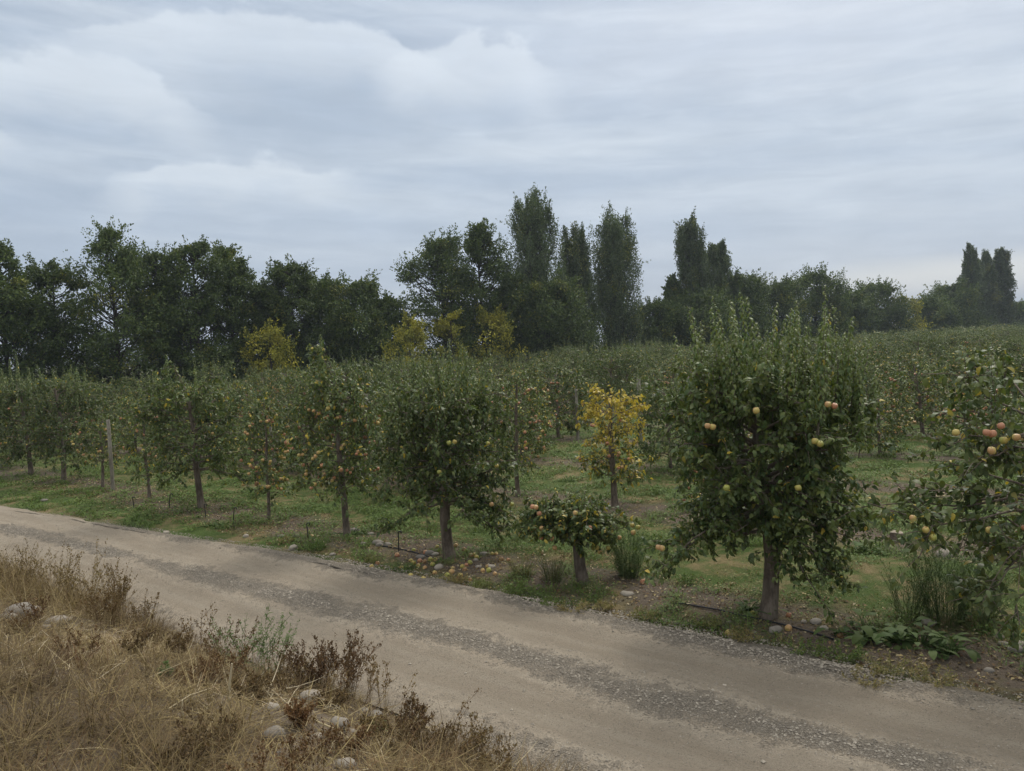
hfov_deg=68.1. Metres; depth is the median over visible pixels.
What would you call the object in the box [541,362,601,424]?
apple tree
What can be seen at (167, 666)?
green weed
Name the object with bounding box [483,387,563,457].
apple tree
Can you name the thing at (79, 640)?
dry weed
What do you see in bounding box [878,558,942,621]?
feathery weed
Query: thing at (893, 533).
tree stump
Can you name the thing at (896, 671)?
cushion weed
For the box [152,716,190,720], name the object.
dry stalk
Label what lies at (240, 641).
green weed
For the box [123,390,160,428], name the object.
apple tree
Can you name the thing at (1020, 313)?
broadleaf tree
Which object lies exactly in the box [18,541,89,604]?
dry weed
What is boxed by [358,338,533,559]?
apple tree
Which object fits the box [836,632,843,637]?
fallen apple
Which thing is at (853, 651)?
cushion weed
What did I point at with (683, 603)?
drip hose
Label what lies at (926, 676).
dry tuft
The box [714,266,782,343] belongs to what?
broadleaf tree
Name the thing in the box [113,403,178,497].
apple tree
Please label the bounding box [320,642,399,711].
dry weed
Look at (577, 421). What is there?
trellis post
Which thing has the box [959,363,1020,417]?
apple tree
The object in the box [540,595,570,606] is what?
cushion weed
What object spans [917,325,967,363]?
apple tree
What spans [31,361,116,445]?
apple tree
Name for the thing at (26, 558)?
dry weed
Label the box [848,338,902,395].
apple tree
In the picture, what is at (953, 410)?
apple tree
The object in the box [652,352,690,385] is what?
apple tree
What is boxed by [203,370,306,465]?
apple tree
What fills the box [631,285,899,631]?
apple tree
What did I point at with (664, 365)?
apple tree
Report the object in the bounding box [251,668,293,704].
dry weed
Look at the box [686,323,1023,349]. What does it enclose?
orchard rows
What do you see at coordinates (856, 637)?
broad leaved plant
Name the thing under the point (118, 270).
broadleaf tree
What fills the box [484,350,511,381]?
apple tree
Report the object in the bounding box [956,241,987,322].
poplar tree
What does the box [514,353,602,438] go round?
apple tree
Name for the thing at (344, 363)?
apple tree
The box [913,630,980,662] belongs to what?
broad leaved plant
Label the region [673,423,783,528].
apple tree
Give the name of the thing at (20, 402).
apple tree
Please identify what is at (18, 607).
stone
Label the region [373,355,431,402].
apple tree
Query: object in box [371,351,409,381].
apple tree
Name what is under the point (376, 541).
stone
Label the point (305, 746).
dry weed
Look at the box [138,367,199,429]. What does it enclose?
apple tree
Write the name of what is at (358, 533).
broad leaved plant
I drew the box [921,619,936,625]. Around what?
stone
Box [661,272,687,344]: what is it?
broadleaf tree
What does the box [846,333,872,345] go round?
apple tree
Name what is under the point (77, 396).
apple tree
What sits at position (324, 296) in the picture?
broadleaf tree
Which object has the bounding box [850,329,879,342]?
apple tree
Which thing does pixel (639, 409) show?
trellis post
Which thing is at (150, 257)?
broadleaf tree
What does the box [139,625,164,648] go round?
dry weed
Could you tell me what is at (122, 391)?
apple tree
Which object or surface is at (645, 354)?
apple tree
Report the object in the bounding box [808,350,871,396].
apple tree
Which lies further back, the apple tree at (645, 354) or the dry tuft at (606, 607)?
the apple tree at (645, 354)
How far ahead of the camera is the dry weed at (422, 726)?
4.90 m
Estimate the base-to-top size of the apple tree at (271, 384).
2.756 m
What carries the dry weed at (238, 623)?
on the ground at (704, 568)
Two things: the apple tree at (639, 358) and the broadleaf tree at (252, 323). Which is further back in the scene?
the broadleaf tree at (252, 323)
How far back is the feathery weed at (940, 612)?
7.52 m
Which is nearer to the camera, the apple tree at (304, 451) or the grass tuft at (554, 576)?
the grass tuft at (554, 576)
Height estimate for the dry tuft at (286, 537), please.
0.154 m
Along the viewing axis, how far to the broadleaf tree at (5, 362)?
43.44 m
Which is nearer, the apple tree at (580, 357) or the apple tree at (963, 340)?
the apple tree at (580, 357)
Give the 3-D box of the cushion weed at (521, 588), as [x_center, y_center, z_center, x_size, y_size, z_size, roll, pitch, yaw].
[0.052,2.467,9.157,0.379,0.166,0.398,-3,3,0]
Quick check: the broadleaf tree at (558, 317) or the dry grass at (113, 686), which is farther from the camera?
the broadleaf tree at (558, 317)
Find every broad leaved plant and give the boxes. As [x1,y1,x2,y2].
[196,519,229,527]
[333,526,367,534]
[734,596,788,618]
[813,609,905,645]
[842,540,895,557]
[860,616,932,649]
[889,621,968,658]
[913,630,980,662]
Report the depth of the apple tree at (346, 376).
36.38 m
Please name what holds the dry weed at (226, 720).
on the ground at (704, 568)
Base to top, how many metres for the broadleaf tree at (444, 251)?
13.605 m
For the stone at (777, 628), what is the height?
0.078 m
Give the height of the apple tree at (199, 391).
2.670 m
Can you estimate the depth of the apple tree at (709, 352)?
32.17 m
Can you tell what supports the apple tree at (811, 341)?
on the ground at (704, 568)
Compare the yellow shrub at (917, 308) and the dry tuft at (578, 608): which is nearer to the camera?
the dry tuft at (578, 608)
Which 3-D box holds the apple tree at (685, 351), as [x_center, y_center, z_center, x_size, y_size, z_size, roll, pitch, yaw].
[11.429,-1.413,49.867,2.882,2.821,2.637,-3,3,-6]
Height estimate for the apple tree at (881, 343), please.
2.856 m
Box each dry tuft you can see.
[275,534,293,543]
[442,572,467,583]
[553,597,594,613]
[593,599,615,611]
[721,623,762,641]
[839,661,901,689]
[906,657,963,687]
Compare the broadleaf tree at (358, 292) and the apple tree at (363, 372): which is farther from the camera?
the broadleaf tree at (358, 292)
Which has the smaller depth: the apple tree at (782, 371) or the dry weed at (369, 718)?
the dry weed at (369, 718)
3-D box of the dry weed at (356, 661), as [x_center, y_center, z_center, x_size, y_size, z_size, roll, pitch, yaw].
[-1.385,2.295,6.225,0.521,0.590,0.583,-1,3,25]
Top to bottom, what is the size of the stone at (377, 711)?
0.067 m
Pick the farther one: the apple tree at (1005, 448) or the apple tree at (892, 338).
the apple tree at (892, 338)
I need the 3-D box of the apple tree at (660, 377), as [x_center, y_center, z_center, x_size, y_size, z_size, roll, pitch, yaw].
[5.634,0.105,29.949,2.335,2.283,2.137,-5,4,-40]
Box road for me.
[0,506,1023,770]
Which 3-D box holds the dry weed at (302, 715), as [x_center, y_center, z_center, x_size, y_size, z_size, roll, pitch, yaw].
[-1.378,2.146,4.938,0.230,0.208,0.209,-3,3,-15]
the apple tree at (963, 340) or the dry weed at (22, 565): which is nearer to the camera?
the dry weed at (22, 565)
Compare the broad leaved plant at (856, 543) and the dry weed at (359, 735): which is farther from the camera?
the broad leaved plant at (856, 543)
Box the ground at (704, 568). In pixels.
[0,344,1023,770]
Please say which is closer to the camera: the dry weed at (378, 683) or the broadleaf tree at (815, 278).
the dry weed at (378, 683)
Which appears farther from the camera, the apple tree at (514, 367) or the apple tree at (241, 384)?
the apple tree at (514, 367)
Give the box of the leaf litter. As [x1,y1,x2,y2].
[2,442,1023,701]
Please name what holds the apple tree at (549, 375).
on the ground at (704, 568)
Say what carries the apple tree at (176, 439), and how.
on the ground at (704, 568)
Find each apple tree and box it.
[0,355,64,474]
[0,374,71,438]
[0,409,32,467]
[8,364,114,480]
[24,383,74,442]
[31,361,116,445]
[46,369,82,423]
[63,408,128,487]
[70,395,136,448]
[87,377,124,420]
[97,384,148,426]
[98,392,170,451]
[113,385,139,407]
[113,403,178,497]
[118,369,160,408]
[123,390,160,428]
[129,355,258,508]
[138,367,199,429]
[148,391,199,459]
[171,384,243,459]
[174,379,221,430]
[190,355,235,392]
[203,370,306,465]
[212,376,260,433]
[225,374,254,398]
[234,383,297,519]
[236,384,292,440]
[237,363,277,390]
[246,372,278,409]
[260,360,297,397]
[263,366,301,408]
[263,389,334,473]
[269,369,334,442]
[281,334,387,536]
[289,347,385,449]
[301,366,348,420]
[318,366,405,480]
[330,363,355,410]
[333,354,382,393]
[349,366,390,407]
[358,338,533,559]
[363,368,506,492]
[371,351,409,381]
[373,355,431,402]
[408,352,495,451]
[409,356,456,389]
[420,348,490,425]
[437,354,474,386]
[469,362,499,398]
[479,368,556,496]
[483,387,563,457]
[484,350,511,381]
[485,378,529,435]
[487,366,509,392]
[498,355,546,403]
[505,482,640,584]
[506,359,534,387]
[508,357,539,395]
[510,350,537,376]
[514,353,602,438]
[527,356,568,403]
[530,344,558,375]
[538,358,588,412]
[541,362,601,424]
[552,341,589,375]
[552,343,614,403]
[553,342,586,375]
[575,382,654,507]
[580,340,643,409]
[583,356,612,395]
[596,333,657,398]
[598,336,650,396]
[618,362,704,469]
[620,340,651,381]
[627,359,676,410]
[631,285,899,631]
[632,337,666,355]
[632,345,668,385]
[647,357,692,390]
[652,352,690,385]
[655,354,678,378]
[656,378,727,441]
[664,341,691,356]
[670,345,695,378]
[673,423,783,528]
[684,340,752,376]
[734,361,814,467]
[745,334,785,366]
[764,338,787,366]
[798,329,842,375]
[804,348,837,367]
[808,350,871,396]
[809,354,891,433]
[827,343,1023,669]
[840,335,889,385]
[845,383,918,456]
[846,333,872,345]
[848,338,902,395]
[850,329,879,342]
[853,334,901,368]
[865,344,931,407]
[880,363,957,437]
[882,349,951,421]
[885,329,922,361]
[891,329,949,366]
[893,341,934,378]
[901,349,953,395]
[904,326,950,364]
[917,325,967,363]
[924,367,1023,462]
[926,334,1006,403]
[946,330,980,358]
[947,351,978,387]
[950,342,989,374]
[952,340,993,374]
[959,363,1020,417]
[963,333,998,355]
[964,333,994,356]
[976,340,1023,435]
[992,397,1023,490]
[994,323,1023,340]
[995,338,1023,376]
[995,492,1023,536]
[999,333,1022,355]
[1004,350,1023,365]
[1019,330,1023,394]
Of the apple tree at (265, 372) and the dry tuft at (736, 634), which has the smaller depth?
the dry tuft at (736, 634)
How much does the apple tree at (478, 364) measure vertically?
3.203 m
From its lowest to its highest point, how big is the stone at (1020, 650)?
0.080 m
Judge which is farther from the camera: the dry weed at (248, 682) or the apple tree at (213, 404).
the apple tree at (213, 404)
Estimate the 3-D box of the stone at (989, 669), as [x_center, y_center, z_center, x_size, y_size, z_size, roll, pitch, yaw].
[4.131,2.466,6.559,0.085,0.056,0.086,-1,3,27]
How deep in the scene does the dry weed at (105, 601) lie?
7.34 m
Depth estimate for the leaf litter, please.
10.11 m
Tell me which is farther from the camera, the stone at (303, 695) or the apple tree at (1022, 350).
the apple tree at (1022, 350)
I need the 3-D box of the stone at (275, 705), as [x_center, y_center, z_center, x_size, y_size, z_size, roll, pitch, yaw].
[-1.642,2.202,5.181,0.085,0.060,0.124,-5,4,-40]
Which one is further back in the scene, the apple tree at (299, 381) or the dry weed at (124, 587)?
the apple tree at (299, 381)
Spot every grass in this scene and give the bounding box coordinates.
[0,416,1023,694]
[0,535,621,770]
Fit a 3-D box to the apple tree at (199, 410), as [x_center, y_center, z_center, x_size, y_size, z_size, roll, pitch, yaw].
[-6.288,0.967,15.093,2.384,3.238,2.370,-3,3,0]
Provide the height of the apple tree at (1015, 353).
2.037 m
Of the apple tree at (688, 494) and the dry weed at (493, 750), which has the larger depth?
the apple tree at (688, 494)
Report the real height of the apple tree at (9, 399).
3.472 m
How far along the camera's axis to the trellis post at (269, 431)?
20.12 m
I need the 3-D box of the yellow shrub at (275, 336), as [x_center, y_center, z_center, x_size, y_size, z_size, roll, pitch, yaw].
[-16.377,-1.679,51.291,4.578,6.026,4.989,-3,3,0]
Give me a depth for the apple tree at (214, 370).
43.33 m
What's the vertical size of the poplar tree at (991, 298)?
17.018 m
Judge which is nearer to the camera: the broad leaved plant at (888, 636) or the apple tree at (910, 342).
the broad leaved plant at (888, 636)
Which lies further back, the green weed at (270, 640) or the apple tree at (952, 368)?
the apple tree at (952, 368)
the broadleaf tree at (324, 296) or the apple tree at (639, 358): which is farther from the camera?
the broadleaf tree at (324, 296)
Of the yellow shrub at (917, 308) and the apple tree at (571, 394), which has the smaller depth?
the apple tree at (571, 394)
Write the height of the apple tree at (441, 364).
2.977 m
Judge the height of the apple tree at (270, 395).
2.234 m
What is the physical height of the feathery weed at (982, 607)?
0.644 m
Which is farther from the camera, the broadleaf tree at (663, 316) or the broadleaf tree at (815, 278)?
the broadleaf tree at (815, 278)
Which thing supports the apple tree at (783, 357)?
on the ground at (704, 568)
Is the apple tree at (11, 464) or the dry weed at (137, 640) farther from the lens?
the apple tree at (11, 464)
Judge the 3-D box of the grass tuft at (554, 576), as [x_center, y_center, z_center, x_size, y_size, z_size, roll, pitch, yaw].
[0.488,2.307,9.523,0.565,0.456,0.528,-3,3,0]
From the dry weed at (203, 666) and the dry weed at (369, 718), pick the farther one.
the dry weed at (203, 666)
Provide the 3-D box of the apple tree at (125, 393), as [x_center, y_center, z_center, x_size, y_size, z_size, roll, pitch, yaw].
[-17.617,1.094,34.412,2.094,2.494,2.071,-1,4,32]
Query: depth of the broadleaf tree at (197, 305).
49.60 m
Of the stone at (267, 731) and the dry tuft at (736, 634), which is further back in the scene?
the dry tuft at (736, 634)
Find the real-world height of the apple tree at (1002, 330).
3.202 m
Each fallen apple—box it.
[785,624,791,630]
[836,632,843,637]
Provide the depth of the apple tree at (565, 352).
51.06 m
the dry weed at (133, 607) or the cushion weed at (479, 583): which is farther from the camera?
the cushion weed at (479, 583)
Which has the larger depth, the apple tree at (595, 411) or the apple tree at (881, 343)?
the apple tree at (881, 343)
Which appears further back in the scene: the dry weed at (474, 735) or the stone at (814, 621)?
the stone at (814, 621)
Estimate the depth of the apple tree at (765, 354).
38.74 m
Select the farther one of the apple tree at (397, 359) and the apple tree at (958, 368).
the apple tree at (397, 359)
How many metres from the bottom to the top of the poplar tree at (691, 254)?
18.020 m
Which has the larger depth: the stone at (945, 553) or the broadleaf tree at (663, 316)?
the broadleaf tree at (663, 316)
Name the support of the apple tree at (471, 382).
on the ground at (704, 568)
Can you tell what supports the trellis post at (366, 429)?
on the ground at (704, 568)
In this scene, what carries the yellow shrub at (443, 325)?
on the ground at (704, 568)
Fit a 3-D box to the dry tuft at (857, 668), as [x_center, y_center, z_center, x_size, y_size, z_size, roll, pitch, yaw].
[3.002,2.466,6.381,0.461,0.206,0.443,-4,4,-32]
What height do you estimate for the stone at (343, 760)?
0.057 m
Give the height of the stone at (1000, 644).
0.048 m
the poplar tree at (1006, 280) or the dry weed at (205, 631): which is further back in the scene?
the poplar tree at (1006, 280)
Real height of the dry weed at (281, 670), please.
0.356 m
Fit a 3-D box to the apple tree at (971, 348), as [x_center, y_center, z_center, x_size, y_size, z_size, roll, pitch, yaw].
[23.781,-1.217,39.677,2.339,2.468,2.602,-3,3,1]
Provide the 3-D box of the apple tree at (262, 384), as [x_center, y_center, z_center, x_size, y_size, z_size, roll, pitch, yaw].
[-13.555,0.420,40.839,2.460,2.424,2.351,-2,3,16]
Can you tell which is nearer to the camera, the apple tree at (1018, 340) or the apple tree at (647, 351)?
the apple tree at (1018, 340)
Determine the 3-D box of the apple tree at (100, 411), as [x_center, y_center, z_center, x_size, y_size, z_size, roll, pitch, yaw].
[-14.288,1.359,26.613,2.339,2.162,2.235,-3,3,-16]
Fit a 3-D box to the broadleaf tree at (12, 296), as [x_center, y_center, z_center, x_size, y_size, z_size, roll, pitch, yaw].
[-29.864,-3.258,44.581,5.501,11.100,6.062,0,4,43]
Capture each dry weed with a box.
[0,538,48,587]
[0,558,29,592]
[7,591,50,631]
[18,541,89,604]
[41,536,111,610]
[51,623,104,666]
[74,577,130,628]
[98,557,137,618]
[116,627,155,653]
[123,588,159,625]
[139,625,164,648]
[146,723,214,770]
[162,627,194,658]
[169,602,217,651]
[170,648,218,690]
[175,694,242,759]
[196,643,251,685]
[201,614,262,668]
[212,736,298,770]
[225,668,263,702]
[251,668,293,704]
[263,654,311,695]
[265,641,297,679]
[273,712,350,770]
[280,635,348,688]
[281,697,317,728]
[303,629,382,697]
[309,678,348,715]
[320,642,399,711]
[325,724,375,758]
[358,712,386,737]
[367,660,417,715]
[373,706,420,756]
[377,689,434,738]
[392,718,460,760]
[402,688,481,735]
[425,711,493,763]
[466,724,516,770]
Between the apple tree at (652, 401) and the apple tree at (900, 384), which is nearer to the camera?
the apple tree at (652, 401)
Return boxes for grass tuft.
[503,552,536,577]
[528,552,572,583]
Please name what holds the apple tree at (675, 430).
on the ground at (704, 568)
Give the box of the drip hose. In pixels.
[380,545,841,642]
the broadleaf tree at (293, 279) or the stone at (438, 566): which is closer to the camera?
the stone at (438, 566)
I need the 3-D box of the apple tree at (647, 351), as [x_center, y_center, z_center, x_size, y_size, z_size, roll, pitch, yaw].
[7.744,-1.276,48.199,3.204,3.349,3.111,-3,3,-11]
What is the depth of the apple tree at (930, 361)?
30.77 m
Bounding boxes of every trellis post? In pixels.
[106,420,114,490]
[265,408,276,467]
[365,394,371,473]
[574,389,579,439]
[636,379,642,440]
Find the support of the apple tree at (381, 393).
on the ground at (704, 568)
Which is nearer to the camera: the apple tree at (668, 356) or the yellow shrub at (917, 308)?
the apple tree at (668, 356)
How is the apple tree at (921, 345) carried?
on the ground at (704, 568)
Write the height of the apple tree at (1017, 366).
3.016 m
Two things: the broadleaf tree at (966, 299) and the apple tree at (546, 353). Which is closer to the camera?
the apple tree at (546, 353)
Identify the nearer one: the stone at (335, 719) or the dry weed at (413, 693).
the stone at (335, 719)
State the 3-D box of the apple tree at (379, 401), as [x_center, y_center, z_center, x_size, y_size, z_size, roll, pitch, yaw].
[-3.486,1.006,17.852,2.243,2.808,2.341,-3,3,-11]
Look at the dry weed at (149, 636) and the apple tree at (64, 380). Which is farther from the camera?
the apple tree at (64, 380)
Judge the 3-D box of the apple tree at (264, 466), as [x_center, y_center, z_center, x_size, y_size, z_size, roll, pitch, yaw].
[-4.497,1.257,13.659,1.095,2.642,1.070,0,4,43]
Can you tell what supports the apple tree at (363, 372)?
on the ground at (704, 568)
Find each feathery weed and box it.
[603,529,651,578]
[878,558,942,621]
[896,524,997,627]
[933,555,1013,623]
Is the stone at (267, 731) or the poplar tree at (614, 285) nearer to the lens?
the stone at (267, 731)
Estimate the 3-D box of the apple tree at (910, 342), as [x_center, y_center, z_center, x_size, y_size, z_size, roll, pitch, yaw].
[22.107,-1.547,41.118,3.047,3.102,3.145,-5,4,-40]
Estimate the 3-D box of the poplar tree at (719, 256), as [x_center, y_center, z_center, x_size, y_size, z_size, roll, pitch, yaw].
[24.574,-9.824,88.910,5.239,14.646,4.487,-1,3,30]
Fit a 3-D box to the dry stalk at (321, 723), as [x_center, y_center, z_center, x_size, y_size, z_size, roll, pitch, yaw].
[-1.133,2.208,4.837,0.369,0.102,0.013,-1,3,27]
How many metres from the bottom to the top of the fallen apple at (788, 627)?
0.072 m
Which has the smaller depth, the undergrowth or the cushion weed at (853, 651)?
the cushion weed at (853, 651)
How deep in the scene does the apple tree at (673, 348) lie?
58.32 m
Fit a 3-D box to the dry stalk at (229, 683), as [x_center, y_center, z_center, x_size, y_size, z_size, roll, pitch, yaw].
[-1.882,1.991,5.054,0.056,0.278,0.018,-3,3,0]
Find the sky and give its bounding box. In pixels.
[0,0,1023,358]
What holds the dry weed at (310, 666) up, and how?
on the ground at (704, 568)
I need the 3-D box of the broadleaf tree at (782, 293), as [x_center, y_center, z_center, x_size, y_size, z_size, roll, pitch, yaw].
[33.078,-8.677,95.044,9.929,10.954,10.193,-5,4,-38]
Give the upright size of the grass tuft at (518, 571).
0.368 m
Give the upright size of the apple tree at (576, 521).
1.427 m
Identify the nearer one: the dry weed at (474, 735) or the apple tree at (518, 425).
the dry weed at (474, 735)
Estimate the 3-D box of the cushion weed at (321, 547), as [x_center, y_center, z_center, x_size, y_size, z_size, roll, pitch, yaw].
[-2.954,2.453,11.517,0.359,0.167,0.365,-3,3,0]
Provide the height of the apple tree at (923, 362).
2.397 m
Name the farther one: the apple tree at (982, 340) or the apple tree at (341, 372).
the apple tree at (982, 340)
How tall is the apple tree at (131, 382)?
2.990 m
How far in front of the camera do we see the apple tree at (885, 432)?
17.61 m
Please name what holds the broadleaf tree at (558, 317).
on the ground at (704, 568)
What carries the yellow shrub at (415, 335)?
on the ground at (704, 568)
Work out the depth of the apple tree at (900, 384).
20.46 m
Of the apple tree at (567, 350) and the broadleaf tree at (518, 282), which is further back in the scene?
the broadleaf tree at (518, 282)
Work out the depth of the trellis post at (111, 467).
17.65 m
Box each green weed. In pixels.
[157,660,173,678]
[208,613,273,669]
[217,604,299,676]
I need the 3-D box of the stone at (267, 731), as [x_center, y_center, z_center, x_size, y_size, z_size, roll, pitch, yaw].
[-1.475,2.155,4.682,0.142,0.095,0.134,-3,3,-13]
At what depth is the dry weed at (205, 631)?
7.36 m
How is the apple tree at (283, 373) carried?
on the ground at (704, 568)
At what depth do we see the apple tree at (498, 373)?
45.07 m
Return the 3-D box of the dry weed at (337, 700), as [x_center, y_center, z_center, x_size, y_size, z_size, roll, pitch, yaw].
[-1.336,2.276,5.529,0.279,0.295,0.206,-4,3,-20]
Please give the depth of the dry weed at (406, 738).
4.95 m
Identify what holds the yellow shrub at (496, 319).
on the ground at (704, 568)
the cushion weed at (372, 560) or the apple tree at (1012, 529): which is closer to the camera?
the apple tree at (1012, 529)
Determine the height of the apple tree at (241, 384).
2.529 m
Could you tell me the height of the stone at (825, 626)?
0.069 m
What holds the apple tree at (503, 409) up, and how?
on the ground at (704, 568)
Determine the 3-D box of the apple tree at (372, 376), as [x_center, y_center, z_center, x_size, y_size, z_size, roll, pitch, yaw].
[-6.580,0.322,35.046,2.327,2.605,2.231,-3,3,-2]
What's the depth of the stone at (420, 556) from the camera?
10.81 m
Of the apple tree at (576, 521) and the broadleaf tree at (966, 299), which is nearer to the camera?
the apple tree at (576, 521)
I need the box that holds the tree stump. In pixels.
[889,530,902,542]
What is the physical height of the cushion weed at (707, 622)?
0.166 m
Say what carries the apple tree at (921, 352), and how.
on the ground at (704, 568)
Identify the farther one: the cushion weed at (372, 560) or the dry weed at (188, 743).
the cushion weed at (372, 560)
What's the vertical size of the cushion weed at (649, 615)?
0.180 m
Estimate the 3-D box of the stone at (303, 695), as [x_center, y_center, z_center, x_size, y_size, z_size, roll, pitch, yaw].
[-1.546,2.385,5.786,0.189,0.114,0.151,-2,3,12]
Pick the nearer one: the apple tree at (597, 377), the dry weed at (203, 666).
the dry weed at (203, 666)
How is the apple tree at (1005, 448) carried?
on the ground at (704, 568)
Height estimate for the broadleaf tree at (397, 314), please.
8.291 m
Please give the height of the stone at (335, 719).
0.070 m
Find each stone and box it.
[3,602,37,618]
[42,615,67,626]
[261,725,284,742]
[265,702,279,710]
[289,544,297,550]
[297,689,319,703]
[310,732,324,740]
[330,716,348,728]
[335,757,355,769]
[367,710,381,717]
[372,540,383,544]
[416,555,425,558]
[425,550,433,554]
[434,564,443,569]
[620,591,633,595]
[769,625,782,633]
[810,618,821,624]
[819,625,828,630]
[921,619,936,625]
[936,549,952,557]
[984,667,994,672]
[997,641,1007,645]
[1007,645,1023,652]
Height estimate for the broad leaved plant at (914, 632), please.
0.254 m
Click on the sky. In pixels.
(870, 138)
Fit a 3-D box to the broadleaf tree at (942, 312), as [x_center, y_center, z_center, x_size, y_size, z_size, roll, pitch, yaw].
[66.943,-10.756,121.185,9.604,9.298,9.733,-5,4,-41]
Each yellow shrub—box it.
[238,317,303,386]
[380,310,435,369]
[425,306,474,364]
[454,300,527,376]
[889,294,936,334]
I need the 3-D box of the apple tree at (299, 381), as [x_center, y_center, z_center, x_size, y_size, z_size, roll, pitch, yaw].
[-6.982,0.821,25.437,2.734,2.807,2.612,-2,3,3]
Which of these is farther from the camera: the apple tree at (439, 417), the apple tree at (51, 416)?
the apple tree at (51, 416)
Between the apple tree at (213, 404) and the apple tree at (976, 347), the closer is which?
the apple tree at (213, 404)
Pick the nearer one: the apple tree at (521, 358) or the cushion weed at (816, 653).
the cushion weed at (816, 653)
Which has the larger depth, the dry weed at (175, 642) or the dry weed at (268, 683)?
the dry weed at (175, 642)
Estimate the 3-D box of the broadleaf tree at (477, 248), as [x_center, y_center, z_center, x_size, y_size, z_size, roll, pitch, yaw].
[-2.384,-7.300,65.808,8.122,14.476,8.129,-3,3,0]
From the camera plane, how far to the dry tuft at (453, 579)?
9.66 m
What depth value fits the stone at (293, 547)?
11.69 m
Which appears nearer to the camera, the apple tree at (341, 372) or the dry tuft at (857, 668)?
the dry tuft at (857, 668)
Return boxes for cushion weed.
[306,540,326,551]
[362,555,382,563]
[469,577,492,588]
[502,579,528,595]
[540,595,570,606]
[629,604,659,620]
[673,573,695,584]
[690,612,723,629]
[784,632,834,658]
[823,638,868,663]
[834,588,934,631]
[860,649,920,677]
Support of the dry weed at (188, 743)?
on the ground at (704, 568)
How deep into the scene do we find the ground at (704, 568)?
10.35 m
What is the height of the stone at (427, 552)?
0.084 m
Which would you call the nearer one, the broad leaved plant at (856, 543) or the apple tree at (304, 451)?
the broad leaved plant at (856, 543)
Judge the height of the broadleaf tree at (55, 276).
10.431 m
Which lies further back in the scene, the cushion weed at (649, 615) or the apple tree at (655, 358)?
the apple tree at (655, 358)
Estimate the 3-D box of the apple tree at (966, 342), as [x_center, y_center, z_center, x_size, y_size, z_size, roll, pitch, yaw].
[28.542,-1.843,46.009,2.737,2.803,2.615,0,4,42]
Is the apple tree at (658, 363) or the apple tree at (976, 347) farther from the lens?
the apple tree at (976, 347)
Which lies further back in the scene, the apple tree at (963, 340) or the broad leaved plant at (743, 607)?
the apple tree at (963, 340)
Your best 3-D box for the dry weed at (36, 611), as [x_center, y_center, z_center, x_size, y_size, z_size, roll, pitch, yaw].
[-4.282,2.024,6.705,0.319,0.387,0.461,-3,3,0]
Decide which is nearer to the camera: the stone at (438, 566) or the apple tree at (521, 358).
the stone at (438, 566)
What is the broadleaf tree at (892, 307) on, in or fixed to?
on the ground at (704, 568)
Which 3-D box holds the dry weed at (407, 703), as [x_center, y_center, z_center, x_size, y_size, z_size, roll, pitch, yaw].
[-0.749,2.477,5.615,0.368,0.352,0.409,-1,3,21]
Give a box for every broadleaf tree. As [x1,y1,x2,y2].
[0,237,68,400]
[0,274,32,393]
[11,251,115,411]
[29,215,193,399]
[111,240,199,398]
[135,234,241,393]
[185,239,274,383]
[236,278,303,369]
[249,253,342,396]
[293,268,381,368]
[312,268,404,383]
[357,289,425,369]
[390,223,500,363]
[439,218,526,366]
[486,268,544,364]
[505,267,611,370]
[629,296,690,348]
[656,282,753,346]
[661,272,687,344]
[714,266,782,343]
[756,272,817,341]
[780,261,858,340]
[828,285,888,336]
[854,274,922,334]
[907,289,966,330]
[924,277,993,328]
[1009,298,1023,327]
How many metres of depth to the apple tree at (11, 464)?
22.23 m
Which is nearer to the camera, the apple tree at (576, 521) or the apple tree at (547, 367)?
the apple tree at (576, 521)
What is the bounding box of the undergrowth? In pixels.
[11,315,1023,405]
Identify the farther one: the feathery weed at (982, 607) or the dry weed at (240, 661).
the feathery weed at (982, 607)
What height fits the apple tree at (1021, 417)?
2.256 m
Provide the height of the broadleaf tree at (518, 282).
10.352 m
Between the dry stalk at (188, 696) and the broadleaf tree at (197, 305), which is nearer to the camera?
the dry stalk at (188, 696)
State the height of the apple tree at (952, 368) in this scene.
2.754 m
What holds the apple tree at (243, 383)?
on the ground at (704, 568)
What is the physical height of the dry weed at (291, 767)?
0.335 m
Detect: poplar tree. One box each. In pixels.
[495,182,574,354]
[549,220,606,359]
[586,201,652,351]
[665,206,719,344]
[706,237,742,339]
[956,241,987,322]
[978,249,1002,325]
[992,246,1018,328]
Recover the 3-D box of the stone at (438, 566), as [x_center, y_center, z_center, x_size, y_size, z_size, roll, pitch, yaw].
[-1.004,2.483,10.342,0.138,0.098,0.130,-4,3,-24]
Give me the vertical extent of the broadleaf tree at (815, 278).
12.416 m
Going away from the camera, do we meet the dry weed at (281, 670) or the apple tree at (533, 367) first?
the dry weed at (281, 670)
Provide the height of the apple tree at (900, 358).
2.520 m
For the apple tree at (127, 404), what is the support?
on the ground at (704, 568)
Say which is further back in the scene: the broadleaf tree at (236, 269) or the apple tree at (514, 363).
the broadleaf tree at (236, 269)
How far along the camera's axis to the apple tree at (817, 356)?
33.66 m
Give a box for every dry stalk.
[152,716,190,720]
[168,688,210,709]
[227,663,232,701]
[311,719,348,738]
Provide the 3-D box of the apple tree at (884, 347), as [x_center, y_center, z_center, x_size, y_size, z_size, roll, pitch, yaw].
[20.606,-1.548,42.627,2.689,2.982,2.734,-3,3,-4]
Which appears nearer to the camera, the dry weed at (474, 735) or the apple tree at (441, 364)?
the dry weed at (474, 735)

